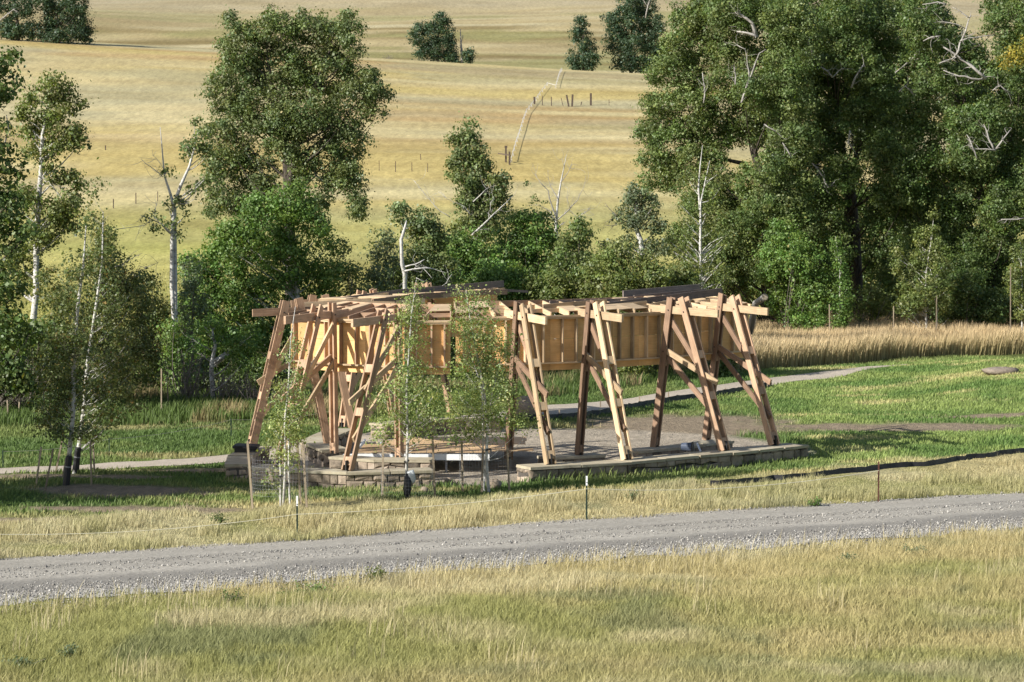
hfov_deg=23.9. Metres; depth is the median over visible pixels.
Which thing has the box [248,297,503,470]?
timber shell
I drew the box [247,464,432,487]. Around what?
stone wall
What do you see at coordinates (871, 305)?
shrub
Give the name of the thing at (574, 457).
stone seat
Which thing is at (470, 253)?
shrub
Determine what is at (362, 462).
stone seat
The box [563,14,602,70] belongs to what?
tree
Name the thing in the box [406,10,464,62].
tree
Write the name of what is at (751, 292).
shrub
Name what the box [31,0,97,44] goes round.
tree
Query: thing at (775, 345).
tawny grass
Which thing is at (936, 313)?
stake
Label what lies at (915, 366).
lawn grass
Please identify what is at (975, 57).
cottonwood
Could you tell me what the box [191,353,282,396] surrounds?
shrub
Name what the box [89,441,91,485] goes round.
stake
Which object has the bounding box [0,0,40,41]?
tree
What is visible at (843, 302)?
young aspen
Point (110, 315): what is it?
staked aspen
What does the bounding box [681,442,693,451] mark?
bucket
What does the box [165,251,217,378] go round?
willow
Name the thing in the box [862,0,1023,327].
cottonwood
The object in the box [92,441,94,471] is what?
stake
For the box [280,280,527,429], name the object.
timber shell
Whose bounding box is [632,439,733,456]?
stone seat
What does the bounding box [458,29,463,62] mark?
snag
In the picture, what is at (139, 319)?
cottonwood
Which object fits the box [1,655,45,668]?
weed
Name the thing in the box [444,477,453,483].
boulder
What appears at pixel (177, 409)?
rough grass
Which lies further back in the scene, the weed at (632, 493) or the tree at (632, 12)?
the tree at (632, 12)
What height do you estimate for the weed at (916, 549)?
0.388 m
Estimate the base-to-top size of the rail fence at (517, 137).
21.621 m
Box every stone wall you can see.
[224,446,271,478]
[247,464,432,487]
[516,443,809,481]
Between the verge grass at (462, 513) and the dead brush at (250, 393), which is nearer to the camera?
the verge grass at (462, 513)
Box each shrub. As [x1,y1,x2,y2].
[0,307,81,404]
[6,317,52,399]
[120,264,191,390]
[155,314,206,393]
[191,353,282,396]
[311,233,387,379]
[355,223,410,378]
[374,196,469,374]
[390,251,546,367]
[432,223,510,358]
[479,202,570,339]
[518,249,710,338]
[529,213,604,338]
[542,366,635,374]
[588,235,677,378]
[668,358,746,376]
[706,264,758,303]
[748,214,839,332]
[850,281,906,325]
[927,266,1011,326]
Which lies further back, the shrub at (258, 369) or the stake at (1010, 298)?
the stake at (1010, 298)
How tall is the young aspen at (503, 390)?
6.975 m
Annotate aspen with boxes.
[0,68,98,355]
[12,213,116,485]
[60,175,152,473]
[118,115,229,377]
[250,306,316,505]
[355,267,457,497]
[400,111,517,243]
[434,278,545,491]
[657,145,739,293]
[824,235,858,329]
[886,203,957,327]
[1001,237,1023,329]
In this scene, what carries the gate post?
on the ground at (144, 66)
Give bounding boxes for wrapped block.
[232,443,259,464]
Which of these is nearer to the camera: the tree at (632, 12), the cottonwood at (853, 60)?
the cottonwood at (853, 60)
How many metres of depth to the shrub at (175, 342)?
106.49 m
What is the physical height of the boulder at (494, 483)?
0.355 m
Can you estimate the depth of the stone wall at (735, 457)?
77.34 m
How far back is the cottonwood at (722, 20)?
147.44 m
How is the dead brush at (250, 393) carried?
on the ground at (144, 66)
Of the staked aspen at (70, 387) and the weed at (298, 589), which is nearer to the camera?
the weed at (298, 589)
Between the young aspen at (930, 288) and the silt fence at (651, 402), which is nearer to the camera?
the silt fence at (651, 402)
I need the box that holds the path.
[0,364,906,473]
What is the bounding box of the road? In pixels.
[0,493,1023,604]
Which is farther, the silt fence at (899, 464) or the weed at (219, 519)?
the silt fence at (899, 464)
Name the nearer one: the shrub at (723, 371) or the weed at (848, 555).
the weed at (848, 555)
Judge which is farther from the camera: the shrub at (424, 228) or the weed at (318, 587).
the shrub at (424, 228)
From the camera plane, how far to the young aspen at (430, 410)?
70.41 m
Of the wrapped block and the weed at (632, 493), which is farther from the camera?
the wrapped block
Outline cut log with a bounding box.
[749,294,767,334]
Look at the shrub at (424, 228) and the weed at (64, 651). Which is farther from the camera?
the shrub at (424, 228)
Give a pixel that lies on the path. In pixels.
(563, 408)
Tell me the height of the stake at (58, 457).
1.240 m
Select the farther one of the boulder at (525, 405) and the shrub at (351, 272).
the shrub at (351, 272)
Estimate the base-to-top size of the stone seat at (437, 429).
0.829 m
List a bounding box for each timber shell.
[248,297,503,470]
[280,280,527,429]
[454,284,779,464]
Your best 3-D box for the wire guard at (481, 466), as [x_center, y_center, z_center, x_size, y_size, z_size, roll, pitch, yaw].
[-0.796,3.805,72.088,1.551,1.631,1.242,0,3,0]
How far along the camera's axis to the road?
60.91 m
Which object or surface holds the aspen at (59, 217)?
on the ground at (144, 66)
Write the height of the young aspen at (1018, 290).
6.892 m
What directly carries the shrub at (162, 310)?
on the ground at (144, 66)
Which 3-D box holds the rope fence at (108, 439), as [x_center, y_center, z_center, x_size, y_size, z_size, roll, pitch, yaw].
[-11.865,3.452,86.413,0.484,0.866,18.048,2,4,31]
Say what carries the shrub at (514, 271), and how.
on the ground at (144, 66)
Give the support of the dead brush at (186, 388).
on the ground at (144, 66)
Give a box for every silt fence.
[517,382,771,419]
[710,448,1023,485]
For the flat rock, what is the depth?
112.80 m
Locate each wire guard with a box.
[246,440,307,508]
[381,435,435,496]
[459,441,510,492]
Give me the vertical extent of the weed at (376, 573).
0.477 m
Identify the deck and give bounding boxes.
[343,437,533,472]
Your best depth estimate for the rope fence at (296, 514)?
64.18 m
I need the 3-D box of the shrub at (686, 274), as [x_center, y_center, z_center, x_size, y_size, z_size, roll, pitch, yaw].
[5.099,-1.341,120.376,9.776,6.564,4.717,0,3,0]
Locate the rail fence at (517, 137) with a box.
[511,68,561,159]
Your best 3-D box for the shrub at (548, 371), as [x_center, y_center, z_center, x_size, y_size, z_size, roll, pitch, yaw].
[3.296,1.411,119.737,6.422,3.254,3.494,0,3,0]
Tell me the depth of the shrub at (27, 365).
103.07 m
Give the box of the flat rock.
[981,367,1018,374]
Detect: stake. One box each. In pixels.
[35,447,41,483]
[44,449,53,488]
[55,441,62,471]
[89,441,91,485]
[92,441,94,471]
[161,369,161,407]
[936,296,936,331]
[1010,267,1010,330]
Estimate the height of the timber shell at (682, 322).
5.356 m
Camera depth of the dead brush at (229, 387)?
104.12 m
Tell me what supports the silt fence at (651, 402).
on the ground at (144, 66)
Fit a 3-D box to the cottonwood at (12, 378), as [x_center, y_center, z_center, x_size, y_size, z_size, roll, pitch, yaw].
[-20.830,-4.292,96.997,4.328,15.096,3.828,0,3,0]
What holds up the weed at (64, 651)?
on the ground at (144, 66)
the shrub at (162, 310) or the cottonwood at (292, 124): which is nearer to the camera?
the shrub at (162, 310)
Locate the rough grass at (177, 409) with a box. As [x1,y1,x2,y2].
[0,365,709,426]
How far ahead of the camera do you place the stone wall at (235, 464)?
76.38 m
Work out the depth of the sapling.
104.03 m
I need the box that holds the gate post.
[498,146,510,164]
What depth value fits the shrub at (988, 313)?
146.34 m
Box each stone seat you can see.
[300,428,349,466]
[328,455,432,468]
[369,415,500,438]
[537,453,605,462]
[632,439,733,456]
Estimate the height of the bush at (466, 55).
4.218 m
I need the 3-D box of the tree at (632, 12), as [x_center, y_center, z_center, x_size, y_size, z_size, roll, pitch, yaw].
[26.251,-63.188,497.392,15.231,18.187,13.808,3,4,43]
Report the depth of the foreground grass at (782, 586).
47.03 m
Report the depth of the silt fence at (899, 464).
78.21 m
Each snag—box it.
[400,221,451,288]
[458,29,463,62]
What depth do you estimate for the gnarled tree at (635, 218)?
139.60 m
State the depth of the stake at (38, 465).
72.99 m
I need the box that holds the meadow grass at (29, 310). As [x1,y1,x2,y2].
[5,250,849,341]
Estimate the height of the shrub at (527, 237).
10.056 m
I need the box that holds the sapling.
[180,313,263,399]
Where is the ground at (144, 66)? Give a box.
[0,0,1023,681]
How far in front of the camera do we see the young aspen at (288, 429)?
68.14 m
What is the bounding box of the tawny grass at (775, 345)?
[655,308,1023,374]
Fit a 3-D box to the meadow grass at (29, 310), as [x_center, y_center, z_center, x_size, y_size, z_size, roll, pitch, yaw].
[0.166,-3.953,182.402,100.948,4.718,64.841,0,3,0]
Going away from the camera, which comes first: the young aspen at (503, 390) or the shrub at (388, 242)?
the young aspen at (503, 390)
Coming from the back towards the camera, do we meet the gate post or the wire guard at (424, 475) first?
the gate post
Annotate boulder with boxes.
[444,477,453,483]
[490,478,501,488]
[515,396,535,417]
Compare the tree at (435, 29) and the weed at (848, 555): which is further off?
the tree at (435, 29)
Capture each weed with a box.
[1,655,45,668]
[56,642,78,659]
[208,511,228,525]
[220,585,250,601]
[277,584,307,594]
[295,579,347,591]
[365,565,386,581]
[624,487,645,501]
[804,495,821,505]
[837,553,856,561]
[902,541,927,552]
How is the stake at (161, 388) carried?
on the ground at (144, 66)
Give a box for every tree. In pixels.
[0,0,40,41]
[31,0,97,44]
[165,175,353,383]
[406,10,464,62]
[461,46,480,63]
[522,151,598,314]
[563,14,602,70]
[593,180,676,268]
[596,0,667,72]
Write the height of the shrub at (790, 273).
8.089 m
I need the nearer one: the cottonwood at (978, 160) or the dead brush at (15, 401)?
the dead brush at (15, 401)
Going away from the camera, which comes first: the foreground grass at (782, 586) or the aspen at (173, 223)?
the foreground grass at (782, 586)
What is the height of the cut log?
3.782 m
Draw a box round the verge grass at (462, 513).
[0,451,1023,559]
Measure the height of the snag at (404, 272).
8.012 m
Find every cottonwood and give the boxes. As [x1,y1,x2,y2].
[0,44,46,409]
[23,214,174,401]
[189,3,402,360]
[627,0,828,324]
[733,0,1023,314]
[748,0,937,319]
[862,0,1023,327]
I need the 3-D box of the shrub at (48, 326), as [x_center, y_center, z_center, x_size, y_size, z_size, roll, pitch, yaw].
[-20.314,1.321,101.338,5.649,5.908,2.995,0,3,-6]
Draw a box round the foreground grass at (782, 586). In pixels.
[0,520,1023,681]
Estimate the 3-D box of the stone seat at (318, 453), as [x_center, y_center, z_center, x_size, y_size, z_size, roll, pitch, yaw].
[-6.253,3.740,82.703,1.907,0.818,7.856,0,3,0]
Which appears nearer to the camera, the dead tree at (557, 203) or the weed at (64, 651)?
the weed at (64, 651)
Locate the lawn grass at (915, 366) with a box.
[0,354,1023,522]
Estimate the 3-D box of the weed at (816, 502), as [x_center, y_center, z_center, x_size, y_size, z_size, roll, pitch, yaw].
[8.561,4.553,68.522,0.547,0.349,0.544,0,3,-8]
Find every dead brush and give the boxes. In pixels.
[0,348,45,408]
[158,347,226,399]
[195,357,256,400]
[229,371,283,402]
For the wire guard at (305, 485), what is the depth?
68.06 m
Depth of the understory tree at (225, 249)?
112.39 m
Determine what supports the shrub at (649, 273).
on the ground at (144, 66)
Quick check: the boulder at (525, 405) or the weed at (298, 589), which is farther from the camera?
the boulder at (525, 405)
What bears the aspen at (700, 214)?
on the ground at (144, 66)
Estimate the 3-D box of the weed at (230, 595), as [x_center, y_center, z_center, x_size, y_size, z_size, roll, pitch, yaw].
[-5.919,5.468,51.670,0.643,0.474,0.416,0,3,0]
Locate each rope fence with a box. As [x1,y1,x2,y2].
[0,461,879,534]
[2,411,328,466]
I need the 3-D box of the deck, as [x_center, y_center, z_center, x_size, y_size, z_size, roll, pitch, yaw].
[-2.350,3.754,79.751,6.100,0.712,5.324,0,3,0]
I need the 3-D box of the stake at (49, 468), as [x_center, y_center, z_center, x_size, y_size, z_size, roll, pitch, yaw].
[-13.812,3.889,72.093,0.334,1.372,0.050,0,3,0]
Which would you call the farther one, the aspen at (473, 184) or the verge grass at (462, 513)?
the aspen at (473, 184)
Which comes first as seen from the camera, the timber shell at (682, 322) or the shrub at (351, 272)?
the timber shell at (682, 322)
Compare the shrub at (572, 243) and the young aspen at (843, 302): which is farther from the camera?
the young aspen at (843, 302)

